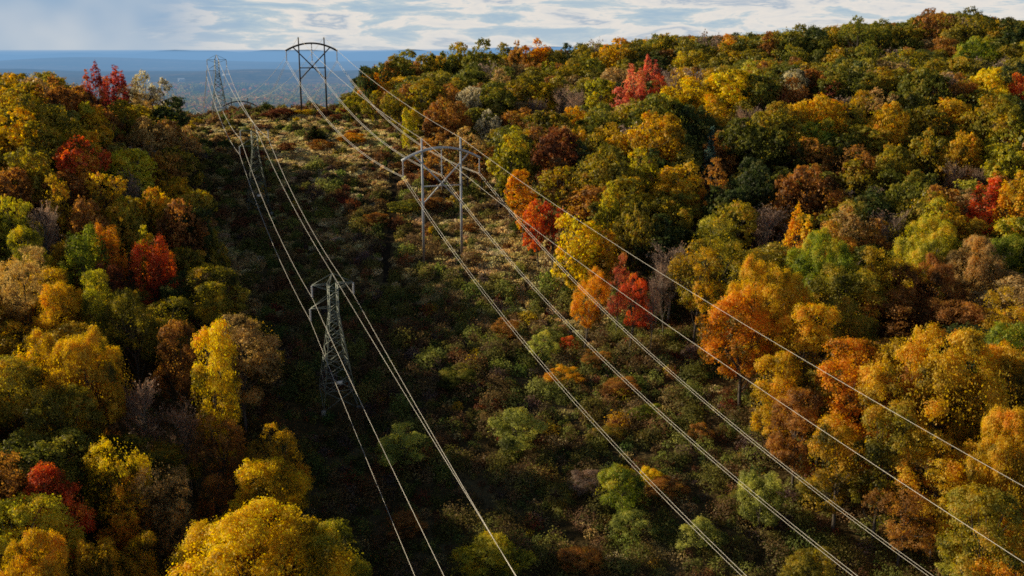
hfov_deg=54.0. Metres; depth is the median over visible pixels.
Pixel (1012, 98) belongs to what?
autumn tree
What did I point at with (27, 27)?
sky
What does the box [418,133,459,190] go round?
autumn tree
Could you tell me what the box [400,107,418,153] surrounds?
tree
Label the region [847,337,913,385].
autumn tree
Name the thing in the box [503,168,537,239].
autumn tree
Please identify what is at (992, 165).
autumn tree
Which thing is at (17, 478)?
autumn tree
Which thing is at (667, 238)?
autumn tree
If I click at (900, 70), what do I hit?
autumn tree
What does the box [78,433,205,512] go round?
autumn tree
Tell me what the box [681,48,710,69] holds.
autumn tree
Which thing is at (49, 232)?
bare tree
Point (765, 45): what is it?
autumn tree
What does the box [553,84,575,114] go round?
bare tree
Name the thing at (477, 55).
autumn tree
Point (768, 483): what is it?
shrub
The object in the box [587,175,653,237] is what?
autumn tree
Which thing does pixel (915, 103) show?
autumn tree
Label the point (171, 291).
autumn tree
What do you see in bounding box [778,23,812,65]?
autumn tree
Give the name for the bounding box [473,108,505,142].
autumn tree
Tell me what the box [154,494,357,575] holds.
autumn tree
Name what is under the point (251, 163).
lattice tower
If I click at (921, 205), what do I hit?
autumn tree
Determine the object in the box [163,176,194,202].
autumn tree
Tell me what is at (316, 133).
juniper bush
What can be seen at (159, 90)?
autumn tree
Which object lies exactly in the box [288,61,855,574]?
conductor wire
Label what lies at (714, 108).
autumn tree
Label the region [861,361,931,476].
autumn tree
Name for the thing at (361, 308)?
conductor wire
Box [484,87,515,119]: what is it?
autumn tree
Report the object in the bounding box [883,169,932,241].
autumn tree
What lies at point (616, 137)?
autumn tree
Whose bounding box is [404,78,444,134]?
autumn tree
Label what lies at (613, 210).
autumn tree
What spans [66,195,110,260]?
autumn tree
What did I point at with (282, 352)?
autumn tree
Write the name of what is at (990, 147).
autumn tree
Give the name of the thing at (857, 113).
autumn tree
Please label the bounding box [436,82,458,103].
autumn tree
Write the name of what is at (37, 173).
autumn tree
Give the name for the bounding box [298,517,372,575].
autumn tree
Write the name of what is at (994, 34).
autumn tree
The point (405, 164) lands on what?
sumac shrub
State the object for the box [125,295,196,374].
autumn tree
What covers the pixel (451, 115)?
autumn tree
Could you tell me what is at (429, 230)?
sumac shrub
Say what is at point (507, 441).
willow shrub
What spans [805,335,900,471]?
autumn tree
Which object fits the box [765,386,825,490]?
autumn tree
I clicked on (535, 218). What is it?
autumn tree
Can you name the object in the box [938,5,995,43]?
autumn tree
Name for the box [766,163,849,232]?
autumn tree
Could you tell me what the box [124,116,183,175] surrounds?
autumn tree
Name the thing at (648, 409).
willow shrub
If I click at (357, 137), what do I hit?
sumac shrub
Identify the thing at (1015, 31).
autumn tree
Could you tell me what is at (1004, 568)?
autumn tree
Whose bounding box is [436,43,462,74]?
autumn tree
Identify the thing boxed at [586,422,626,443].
willow shrub
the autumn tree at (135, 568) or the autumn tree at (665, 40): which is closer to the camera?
the autumn tree at (135, 568)
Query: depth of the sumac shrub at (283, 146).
285.50 m
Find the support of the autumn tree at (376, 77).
on the ground
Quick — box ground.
[0,55,1023,575]
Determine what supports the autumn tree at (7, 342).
on the ground
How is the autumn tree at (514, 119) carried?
on the ground
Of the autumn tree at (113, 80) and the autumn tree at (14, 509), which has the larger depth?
the autumn tree at (113, 80)
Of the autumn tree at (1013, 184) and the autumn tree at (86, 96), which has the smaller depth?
the autumn tree at (1013, 184)
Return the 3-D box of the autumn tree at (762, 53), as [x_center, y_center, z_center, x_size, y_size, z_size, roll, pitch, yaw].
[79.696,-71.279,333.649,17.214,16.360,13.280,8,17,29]
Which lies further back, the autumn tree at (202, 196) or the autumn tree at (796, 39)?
the autumn tree at (796, 39)
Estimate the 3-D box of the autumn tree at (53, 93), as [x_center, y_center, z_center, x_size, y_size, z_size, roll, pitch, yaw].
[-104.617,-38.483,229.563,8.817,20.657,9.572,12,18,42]
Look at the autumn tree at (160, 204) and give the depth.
191.48 m
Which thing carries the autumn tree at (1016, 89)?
on the ground
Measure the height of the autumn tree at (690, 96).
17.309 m
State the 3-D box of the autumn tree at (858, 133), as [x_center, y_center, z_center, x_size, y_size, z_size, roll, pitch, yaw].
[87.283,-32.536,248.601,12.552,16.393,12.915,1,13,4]
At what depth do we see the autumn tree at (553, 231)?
201.06 m
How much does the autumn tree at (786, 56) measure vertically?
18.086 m
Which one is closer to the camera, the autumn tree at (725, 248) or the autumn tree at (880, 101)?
the autumn tree at (725, 248)
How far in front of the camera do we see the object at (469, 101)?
287.74 m
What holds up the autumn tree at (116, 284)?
on the ground
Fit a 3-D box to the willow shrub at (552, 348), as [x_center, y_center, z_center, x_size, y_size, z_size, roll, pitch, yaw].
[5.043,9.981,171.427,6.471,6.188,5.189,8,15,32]
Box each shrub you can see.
[251,124,266,128]
[259,108,296,117]
[276,142,297,150]
[293,109,314,113]
[306,139,338,149]
[330,114,352,118]
[336,132,365,142]
[357,212,391,225]
[373,420,429,466]
[382,508,428,540]
[386,198,421,212]
[391,159,420,169]
[411,197,444,209]
[425,226,439,234]
[437,362,477,388]
[448,529,539,575]
[463,223,479,231]
[485,406,550,455]
[491,317,519,338]
[526,330,560,361]
[543,364,585,383]
[556,546,604,575]
[559,335,580,351]
[565,469,607,498]
[581,349,612,369]
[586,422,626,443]
[595,463,647,516]
[597,376,642,395]
[610,509,659,537]
[627,403,662,420]
[640,465,662,488]
[643,475,689,500]
[674,516,730,554]
[687,422,715,441]
[716,489,771,518]
[736,467,786,530]
[776,546,837,575]
[794,476,844,500]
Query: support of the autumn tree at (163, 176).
on the ground
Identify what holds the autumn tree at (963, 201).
on the ground
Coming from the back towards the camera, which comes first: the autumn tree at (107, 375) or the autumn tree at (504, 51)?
the autumn tree at (504, 51)
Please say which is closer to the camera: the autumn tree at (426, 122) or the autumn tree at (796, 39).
the autumn tree at (426, 122)
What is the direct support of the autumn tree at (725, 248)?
on the ground
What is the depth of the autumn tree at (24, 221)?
176.91 m
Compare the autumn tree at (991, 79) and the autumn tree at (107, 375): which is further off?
the autumn tree at (991, 79)
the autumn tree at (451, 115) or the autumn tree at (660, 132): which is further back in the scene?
the autumn tree at (451, 115)
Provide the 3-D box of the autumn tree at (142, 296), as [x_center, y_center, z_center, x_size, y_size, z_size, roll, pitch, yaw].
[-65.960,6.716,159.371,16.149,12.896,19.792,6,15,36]
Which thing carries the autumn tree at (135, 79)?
on the ground
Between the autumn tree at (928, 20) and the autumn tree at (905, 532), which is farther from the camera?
the autumn tree at (928, 20)
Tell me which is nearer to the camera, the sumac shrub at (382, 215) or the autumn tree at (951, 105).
the sumac shrub at (382, 215)
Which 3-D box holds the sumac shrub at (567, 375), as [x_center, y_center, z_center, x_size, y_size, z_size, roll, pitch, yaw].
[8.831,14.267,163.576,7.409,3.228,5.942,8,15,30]
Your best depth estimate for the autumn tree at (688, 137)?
246.70 m
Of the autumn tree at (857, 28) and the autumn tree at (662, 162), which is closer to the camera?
the autumn tree at (662, 162)
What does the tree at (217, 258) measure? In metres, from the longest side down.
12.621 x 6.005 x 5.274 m
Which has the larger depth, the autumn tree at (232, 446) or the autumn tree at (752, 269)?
the autumn tree at (752, 269)
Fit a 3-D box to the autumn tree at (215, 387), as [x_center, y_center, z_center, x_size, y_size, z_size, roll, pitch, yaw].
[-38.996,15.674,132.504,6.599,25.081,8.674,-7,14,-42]
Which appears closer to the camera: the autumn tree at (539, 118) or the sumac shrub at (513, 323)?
the sumac shrub at (513, 323)
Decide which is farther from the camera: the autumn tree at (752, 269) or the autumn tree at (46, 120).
the autumn tree at (46, 120)
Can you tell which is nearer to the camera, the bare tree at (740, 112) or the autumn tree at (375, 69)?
the bare tree at (740, 112)
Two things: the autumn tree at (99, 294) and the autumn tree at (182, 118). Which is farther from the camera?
the autumn tree at (182, 118)
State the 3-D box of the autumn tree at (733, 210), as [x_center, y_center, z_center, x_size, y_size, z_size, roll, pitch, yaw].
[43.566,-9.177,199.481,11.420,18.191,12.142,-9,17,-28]
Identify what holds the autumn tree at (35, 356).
on the ground
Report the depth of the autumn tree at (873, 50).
320.50 m
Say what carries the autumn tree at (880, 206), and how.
on the ground
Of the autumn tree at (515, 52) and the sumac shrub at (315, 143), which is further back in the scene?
the autumn tree at (515, 52)
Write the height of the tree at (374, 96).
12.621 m
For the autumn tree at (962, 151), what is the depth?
233.93 m
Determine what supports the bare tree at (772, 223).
on the ground
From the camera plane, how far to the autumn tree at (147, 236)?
177.48 m
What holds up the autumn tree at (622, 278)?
on the ground
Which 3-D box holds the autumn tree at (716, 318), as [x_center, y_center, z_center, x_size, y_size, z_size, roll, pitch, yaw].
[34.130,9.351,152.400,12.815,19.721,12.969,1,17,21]
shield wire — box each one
[204,55,515,574]
[241,37,1022,561]
[247,40,1023,486]
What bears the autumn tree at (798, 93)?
on the ground
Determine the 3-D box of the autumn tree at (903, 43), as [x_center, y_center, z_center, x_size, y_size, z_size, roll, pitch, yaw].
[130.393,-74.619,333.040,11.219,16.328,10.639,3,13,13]
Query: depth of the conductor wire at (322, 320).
143.76 m
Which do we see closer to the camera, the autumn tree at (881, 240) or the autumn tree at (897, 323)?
the autumn tree at (897, 323)
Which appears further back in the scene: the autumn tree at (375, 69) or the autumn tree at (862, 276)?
the autumn tree at (375, 69)
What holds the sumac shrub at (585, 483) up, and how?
on the ground
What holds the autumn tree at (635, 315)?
on the ground
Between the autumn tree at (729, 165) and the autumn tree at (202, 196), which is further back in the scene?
the autumn tree at (729, 165)
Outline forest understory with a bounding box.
[0,114,1023,575]
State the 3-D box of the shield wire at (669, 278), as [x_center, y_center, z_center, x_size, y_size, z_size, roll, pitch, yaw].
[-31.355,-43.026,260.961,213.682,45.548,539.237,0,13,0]
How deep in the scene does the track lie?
223.52 m
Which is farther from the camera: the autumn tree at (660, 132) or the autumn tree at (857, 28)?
the autumn tree at (857, 28)
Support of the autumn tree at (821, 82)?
on the ground
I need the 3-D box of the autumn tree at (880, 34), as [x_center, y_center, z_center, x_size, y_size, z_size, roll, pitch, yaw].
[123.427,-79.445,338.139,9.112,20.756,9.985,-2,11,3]
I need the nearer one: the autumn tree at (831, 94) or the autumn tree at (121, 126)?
the autumn tree at (121, 126)
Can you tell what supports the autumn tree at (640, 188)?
on the ground
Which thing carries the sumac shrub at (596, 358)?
on the ground
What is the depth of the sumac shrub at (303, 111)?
326.33 m
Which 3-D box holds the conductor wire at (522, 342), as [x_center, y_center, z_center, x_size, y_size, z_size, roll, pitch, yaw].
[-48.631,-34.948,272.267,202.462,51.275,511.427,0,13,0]
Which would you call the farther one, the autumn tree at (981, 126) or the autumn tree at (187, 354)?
the autumn tree at (981, 126)
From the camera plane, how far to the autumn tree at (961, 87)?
265.62 m
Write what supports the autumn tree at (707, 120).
on the ground
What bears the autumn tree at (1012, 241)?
on the ground
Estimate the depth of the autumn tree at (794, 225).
188.00 m
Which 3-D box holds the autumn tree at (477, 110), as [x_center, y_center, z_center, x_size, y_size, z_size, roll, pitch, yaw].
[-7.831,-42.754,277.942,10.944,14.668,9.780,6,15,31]
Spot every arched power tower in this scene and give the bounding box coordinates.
[223,98,254,110]
[285,37,337,110]
[401,137,480,262]
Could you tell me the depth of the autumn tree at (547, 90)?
300.44 m
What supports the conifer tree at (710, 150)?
on the ground
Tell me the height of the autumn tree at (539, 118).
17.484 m
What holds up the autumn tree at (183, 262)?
on the ground
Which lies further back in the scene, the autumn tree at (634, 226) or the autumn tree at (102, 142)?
the autumn tree at (102, 142)
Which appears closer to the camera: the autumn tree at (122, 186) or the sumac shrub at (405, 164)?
the autumn tree at (122, 186)
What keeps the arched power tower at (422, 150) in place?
on the ground
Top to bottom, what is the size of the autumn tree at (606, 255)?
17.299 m
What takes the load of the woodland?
on the ground
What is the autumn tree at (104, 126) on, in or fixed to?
on the ground
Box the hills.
[0,46,573,86]
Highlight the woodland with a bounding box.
[0,10,1023,575]
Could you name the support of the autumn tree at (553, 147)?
on the ground
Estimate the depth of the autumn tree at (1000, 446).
114.24 m
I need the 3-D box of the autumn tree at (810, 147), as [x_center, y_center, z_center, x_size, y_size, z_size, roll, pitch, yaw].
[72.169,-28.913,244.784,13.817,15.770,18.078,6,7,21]
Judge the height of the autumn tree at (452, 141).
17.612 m
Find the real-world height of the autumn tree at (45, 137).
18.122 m
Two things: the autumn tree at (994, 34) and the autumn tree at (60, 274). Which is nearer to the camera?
the autumn tree at (60, 274)
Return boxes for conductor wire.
[202,66,443,574]
[203,77,414,575]
[221,65,515,575]
[265,62,741,575]
[267,61,737,567]
[286,64,849,573]
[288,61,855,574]
[310,62,927,575]
[312,61,932,575]
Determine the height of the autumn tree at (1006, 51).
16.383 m
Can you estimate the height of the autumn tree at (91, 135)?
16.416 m
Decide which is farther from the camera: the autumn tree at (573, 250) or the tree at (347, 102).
the tree at (347, 102)
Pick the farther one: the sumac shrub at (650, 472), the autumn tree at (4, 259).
the autumn tree at (4, 259)
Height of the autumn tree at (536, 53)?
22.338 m
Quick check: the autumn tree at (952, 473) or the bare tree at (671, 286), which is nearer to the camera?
the autumn tree at (952, 473)
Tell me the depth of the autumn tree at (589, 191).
207.63 m
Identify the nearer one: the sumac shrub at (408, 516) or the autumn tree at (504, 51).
the sumac shrub at (408, 516)
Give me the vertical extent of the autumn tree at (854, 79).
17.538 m
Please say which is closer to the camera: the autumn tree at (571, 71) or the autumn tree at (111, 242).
the autumn tree at (111, 242)
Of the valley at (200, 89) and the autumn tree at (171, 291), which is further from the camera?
the valley at (200, 89)
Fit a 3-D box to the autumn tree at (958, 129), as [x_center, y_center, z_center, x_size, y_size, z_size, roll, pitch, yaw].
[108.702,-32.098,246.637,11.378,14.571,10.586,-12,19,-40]
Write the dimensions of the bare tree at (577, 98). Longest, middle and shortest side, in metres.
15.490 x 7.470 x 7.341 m
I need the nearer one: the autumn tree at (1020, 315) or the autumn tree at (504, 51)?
the autumn tree at (1020, 315)
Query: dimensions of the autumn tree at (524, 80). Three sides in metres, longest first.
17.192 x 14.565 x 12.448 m
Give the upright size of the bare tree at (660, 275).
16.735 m
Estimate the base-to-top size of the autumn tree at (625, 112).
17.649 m
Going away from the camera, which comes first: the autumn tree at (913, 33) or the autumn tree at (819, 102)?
the autumn tree at (819, 102)
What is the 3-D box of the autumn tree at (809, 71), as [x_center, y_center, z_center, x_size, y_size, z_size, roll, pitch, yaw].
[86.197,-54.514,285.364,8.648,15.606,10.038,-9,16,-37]
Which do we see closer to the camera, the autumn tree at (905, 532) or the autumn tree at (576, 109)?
the autumn tree at (905, 532)
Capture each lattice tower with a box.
[206,55,227,113]
[239,123,273,214]
[309,273,360,416]
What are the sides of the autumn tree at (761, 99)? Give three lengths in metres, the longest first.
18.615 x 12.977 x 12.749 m
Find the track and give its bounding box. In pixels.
[381,171,400,281]
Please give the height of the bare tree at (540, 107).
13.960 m
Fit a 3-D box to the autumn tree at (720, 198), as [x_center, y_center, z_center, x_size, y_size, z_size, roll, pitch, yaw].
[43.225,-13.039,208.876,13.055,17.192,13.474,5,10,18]
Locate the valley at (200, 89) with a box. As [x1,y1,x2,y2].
[153,87,277,104]
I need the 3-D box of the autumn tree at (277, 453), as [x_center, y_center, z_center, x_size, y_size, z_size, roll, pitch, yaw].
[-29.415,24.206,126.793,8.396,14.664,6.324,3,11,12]
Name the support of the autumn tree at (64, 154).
on the ground
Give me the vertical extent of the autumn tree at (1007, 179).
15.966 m
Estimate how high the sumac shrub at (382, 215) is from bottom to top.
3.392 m
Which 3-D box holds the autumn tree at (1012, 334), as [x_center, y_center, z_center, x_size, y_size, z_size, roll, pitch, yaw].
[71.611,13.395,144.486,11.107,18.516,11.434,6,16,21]
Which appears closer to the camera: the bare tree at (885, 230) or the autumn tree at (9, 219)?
the autumn tree at (9, 219)
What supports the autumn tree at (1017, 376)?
on the ground
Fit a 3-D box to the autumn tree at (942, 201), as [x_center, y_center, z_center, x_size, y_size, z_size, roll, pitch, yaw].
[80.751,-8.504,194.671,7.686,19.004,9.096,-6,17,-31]
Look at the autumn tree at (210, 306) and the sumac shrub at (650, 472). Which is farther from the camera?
the autumn tree at (210, 306)
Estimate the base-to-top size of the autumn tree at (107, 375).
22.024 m
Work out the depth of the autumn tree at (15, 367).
122.58 m
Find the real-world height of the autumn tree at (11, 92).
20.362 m
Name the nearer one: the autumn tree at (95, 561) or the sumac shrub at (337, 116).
the autumn tree at (95, 561)
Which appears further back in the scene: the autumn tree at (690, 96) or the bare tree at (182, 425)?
the autumn tree at (690, 96)
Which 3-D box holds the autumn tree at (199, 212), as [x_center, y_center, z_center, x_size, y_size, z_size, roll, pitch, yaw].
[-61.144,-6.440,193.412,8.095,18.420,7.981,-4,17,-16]
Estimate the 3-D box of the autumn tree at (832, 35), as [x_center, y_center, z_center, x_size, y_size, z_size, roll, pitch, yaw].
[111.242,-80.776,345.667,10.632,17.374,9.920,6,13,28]
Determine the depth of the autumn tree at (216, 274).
168.50 m
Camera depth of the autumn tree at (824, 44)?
333.28 m
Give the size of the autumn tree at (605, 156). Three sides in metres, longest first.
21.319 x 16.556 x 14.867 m
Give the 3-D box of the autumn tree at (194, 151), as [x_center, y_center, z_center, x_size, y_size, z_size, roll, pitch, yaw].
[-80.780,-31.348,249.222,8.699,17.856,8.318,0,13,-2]
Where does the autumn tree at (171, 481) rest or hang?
on the ground
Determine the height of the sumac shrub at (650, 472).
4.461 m
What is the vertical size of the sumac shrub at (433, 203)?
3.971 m
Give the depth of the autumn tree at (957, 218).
192.02 m
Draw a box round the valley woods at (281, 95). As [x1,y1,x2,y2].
[67,82,354,114]
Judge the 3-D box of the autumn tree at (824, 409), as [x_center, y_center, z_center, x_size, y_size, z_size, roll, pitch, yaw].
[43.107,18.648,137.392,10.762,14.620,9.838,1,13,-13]
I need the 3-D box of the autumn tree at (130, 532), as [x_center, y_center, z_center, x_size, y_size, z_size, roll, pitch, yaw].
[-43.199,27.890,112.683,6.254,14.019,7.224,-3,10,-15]
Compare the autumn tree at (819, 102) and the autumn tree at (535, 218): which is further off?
the autumn tree at (819, 102)
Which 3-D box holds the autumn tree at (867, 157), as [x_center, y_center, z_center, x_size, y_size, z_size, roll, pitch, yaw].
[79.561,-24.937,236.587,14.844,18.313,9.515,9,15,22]
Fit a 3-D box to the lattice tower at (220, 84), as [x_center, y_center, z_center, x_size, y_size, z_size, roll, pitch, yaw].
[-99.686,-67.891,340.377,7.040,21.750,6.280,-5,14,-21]
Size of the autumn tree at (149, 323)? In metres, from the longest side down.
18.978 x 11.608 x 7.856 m
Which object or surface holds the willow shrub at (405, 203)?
on the ground
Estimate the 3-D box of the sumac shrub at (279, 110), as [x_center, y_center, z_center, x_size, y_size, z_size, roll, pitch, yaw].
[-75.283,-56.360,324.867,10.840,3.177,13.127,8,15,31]
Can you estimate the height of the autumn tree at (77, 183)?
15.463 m
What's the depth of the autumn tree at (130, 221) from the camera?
186.36 m
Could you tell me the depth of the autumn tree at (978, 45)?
306.32 m
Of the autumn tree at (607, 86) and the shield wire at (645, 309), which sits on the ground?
the autumn tree at (607, 86)
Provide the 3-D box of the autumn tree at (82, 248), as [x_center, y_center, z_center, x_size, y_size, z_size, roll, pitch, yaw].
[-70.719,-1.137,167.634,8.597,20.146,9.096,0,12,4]
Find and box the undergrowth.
[172,100,1022,575]
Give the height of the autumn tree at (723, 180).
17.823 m
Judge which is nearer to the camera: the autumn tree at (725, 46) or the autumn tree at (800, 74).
the autumn tree at (800, 74)
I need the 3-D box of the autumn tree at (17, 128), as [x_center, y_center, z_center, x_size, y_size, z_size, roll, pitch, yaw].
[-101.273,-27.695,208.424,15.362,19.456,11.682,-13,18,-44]
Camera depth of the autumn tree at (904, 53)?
298.57 m
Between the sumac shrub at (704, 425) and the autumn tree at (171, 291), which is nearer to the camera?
the sumac shrub at (704, 425)
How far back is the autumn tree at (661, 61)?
340.39 m
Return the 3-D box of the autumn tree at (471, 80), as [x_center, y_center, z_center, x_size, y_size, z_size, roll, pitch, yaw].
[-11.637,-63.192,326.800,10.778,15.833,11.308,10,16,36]
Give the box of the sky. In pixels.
[0,0,1023,54]
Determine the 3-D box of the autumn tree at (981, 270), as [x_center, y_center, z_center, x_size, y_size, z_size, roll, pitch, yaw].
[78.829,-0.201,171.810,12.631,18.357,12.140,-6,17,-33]
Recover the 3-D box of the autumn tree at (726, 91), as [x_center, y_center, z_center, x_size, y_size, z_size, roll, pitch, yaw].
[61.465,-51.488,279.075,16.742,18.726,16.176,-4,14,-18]
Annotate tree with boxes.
[0,73,49,131]
[0,86,41,153]
[0,107,60,191]
[0,167,36,242]
[0,194,29,262]
[0,241,27,303]
[0,244,50,356]
[0,319,70,381]
[0,353,49,485]
[0,424,117,528]
[0,450,33,520]
[0,490,88,574]
[0,526,86,575]
[3,146,62,222]
[4,93,82,163]
[4,201,44,265]
[6,225,53,313]
[6,327,63,430]
[14,460,96,564]
[15,264,68,328]
[18,120,69,181]
[20,380,106,504]
[22,289,153,364]
[24,199,63,283]
[30,280,84,338]
[34,73,73,126]
[34,168,101,228]
[39,322,135,445]
[41,173,73,249]
[48,235,109,294]
[52,85,106,125]
[53,126,103,180]
[53,135,111,189]
[56,221,111,299]
[62,129,104,156]
[62,537,122,575]
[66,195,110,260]
[73,101,99,130]
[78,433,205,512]
[79,61,109,119]
[79,269,126,352]
[80,105,113,147]
[80,434,152,549]
[84,172,130,246]
[91,104,125,144]
[92,221,130,288]
[95,261,127,318]
[95,473,153,569]
[99,147,157,204]
[101,64,130,119]
[101,288,160,407]
[103,99,150,138]
[103,195,147,281]
[107,530,164,575]
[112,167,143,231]
[121,373,173,466]
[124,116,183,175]
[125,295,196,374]
[125,462,195,574]
[128,70,155,110]
[128,233,177,329]
[132,92,162,107]
[134,224,158,299]
[135,186,189,264]
[141,169,177,209]
[147,77,180,111]
[148,149,188,193]
[149,319,208,432]
[149,486,201,568]
[150,96,192,143]
[154,146,205,191]
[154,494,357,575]
[155,198,209,269]
[156,270,197,324]
[159,391,203,495]
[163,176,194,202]
[164,188,220,262]
[164,244,206,299]
[171,125,204,184]
[171,206,214,277]
[185,263,251,328]
[188,412,257,505]
[190,314,241,487]
[192,473,243,523]
[193,313,288,380]
[195,281,228,339]
[201,312,284,432]
[205,238,230,269]
[227,456,314,551]
[242,420,314,519]
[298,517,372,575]
[339,96,371,114]
[356,65,377,103]
[357,72,384,106]
[359,90,386,122]
[371,62,388,90]
[379,89,412,132]
[385,49,418,80]
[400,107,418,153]
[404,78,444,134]
[412,51,439,73]
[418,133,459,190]
[422,102,444,158]
[430,96,474,159]
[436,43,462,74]
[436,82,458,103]
[442,126,490,189]
[449,41,476,73]
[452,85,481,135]
[460,69,490,89]
[461,37,498,81]
[463,107,501,150]
[466,146,499,193]
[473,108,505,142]
[474,79,517,121]
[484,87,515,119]
[485,125,532,218]
[487,42,522,64]
[499,106,531,130]
[503,136,541,186]
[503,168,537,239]
[504,74,542,112]
[507,40,530,67]
[517,37,553,71]
[521,110,575,159]
[522,198,551,268]
[527,98,549,115]
[528,82,558,112]
[529,123,580,189]
[533,165,585,228]
[539,200,565,267]
[550,57,587,84]
[550,213,604,295]
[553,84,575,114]
[554,184,620,244]
[564,88,588,117]
[564,105,586,130]
[567,142,637,219]
[569,264,610,352]
[571,51,606,77]
[575,101,619,145]
[581,132,604,155]
[581,221,626,300]
[584,77,615,109]
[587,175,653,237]
[590,38,638,69]
[592,180,620,260]
[602,97,646,131]
[604,132,633,159]
[607,252,635,332]
[612,199,661,290]
[613,110,687,167]
[615,273,654,352]
[617,91,690,150]
[618,46,653,79]
[620,146,666,200]
[621,63,647,103]
[627,177,658,234]
[632,213,697,296]
[638,148,668,195]
[643,55,661,84]
[643,189,705,230]
[643,271,664,350]
[644,49,676,80]
[645,239,698,322]
[649,160,704,218]
[649,196,694,258]
[651,33,680,66]
[651,251,673,331]
[660,75,720,113]
[665,239,726,342]
[668,216,761,316]
[671,124,709,165]
[674,104,722,147]
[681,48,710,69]
[691,157,730,198]
[691,187,727,238]
[694,185,745,234]
[695,289,778,407]
[699,93,727,124]
[699,126,717,198]
[699,200,760,282]
[700,134,738,185]
[703,42,741,64]
[706,68,759,116]
[715,116,807,175]
[724,157,779,243]
[724,251,814,379]
[728,103,759,132]
[729,48,769,65]
[735,70,782,110]
[746,203,792,254]
[747,101,817,165]
[749,349,802,464]
[754,31,780,59]
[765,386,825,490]
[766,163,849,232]
[767,302,845,415]
[771,43,808,64]
[776,76,813,109]
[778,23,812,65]
[779,202,812,266]
[780,68,809,104]
[781,136,837,172]
[784,225,862,344]
[787,91,851,143]
[791,117,838,168]
[795,207,843,248]
[796,369,866,469]
[802,35,838,60]
[802,68,829,98]
[805,261,889,336]
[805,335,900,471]
[805,413,872,529]
[810,65,860,99]
[814,79,848,98]
[817,132,862,173]
[817,296,880,400]
[819,144,878,188]
[819,204,870,252]
[824,27,850,52]
[832,40,885,66]
[832,187,893,257]
[833,71,891,118]
[836,158,878,199]
[837,15,874,53]
[839,123,895,185]
[840,89,885,142]
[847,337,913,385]
[848,245,923,342]
[848,397,923,540]
[849,243,904,288]
[850,287,936,352]
[851,217,895,263]
[853,321,1016,494]
[855,66,907,108]
[856,86,906,123]
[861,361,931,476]
[861,477,942,568]
[863,101,912,153]
[863,206,912,257]
[866,142,916,198]
[866,168,906,217]
[869,21,892,55]
[879,26,925,47]
[880,190,960,252]
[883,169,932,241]
[884,252,967,332]
[886,216,975,298]
[887,64,951,134]
[889,38,924,53]
[891,425,984,563]
[896,93,933,135]
[897,48,928,71]
[903,128,935,167]
[904,105,960,164]
[908,126,953,183]
[908,196,953,244]
[911,297,995,361]
[913,7,957,44]
[913,183,962,230]
[922,57,958,106]
[927,35,959,57]
[930,71,977,115]
[930,201,980,250]
[931,96,974,136]
[931,130,985,188]
[934,126,981,171]
[935,482,1023,575]
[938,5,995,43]
[939,56,977,83]
[939,233,1010,317]
[941,158,968,196]
[948,94,1023,159]
[948,188,1000,239]
[951,87,1020,137]
[952,35,1002,69]
[952,403,1023,526]
[962,66,1009,131]
[962,172,1002,237]
[962,338,1023,447]
[963,166,988,188]
[969,321,1023,383]
[969,538,1023,575]
[970,21,1010,48]
[971,285,1023,341]
[973,143,1019,184]
[976,480,1023,560]
[979,175,1023,217]
[980,144,1023,185]
[982,112,1023,165]
[985,214,1023,258]
[989,16,1023,45]
[989,180,1023,250]
[989,233,1023,294]
[990,44,1023,66]
[1002,61,1023,93]
[1002,170,1023,215]
[1006,72,1023,114]
[1011,100,1023,128]
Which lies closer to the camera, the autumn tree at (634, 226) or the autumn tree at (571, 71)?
the autumn tree at (634, 226)
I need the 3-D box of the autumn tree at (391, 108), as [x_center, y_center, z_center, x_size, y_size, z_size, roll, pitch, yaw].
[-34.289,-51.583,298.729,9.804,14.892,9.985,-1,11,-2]
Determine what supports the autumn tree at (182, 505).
on the ground
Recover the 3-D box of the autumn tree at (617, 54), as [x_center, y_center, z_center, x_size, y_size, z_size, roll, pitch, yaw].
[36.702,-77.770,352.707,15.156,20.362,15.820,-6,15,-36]
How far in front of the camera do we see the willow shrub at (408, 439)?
140.43 m
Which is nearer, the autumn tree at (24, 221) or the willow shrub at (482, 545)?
the willow shrub at (482, 545)
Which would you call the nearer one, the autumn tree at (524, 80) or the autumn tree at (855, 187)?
the autumn tree at (855, 187)
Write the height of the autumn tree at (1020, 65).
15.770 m
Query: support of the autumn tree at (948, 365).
on the ground
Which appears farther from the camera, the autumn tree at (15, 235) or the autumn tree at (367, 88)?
the autumn tree at (367, 88)
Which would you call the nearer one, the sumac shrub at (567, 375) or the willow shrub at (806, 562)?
the willow shrub at (806, 562)
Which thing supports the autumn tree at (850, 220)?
on the ground
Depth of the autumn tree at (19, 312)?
152.89 m
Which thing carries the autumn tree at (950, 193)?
on the ground
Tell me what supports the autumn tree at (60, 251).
on the ground
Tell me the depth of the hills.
7150.90 m
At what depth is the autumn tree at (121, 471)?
114.12 m
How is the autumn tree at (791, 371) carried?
on the ground
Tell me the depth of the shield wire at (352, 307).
140.10 m
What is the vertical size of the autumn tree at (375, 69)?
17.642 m
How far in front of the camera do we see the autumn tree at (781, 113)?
248.36 m
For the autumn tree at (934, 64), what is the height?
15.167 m
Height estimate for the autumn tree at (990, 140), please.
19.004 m
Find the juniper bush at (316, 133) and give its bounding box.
[302,125,328,141]
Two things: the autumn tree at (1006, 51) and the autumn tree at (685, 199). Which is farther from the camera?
the autumn tree at (1006, 51)

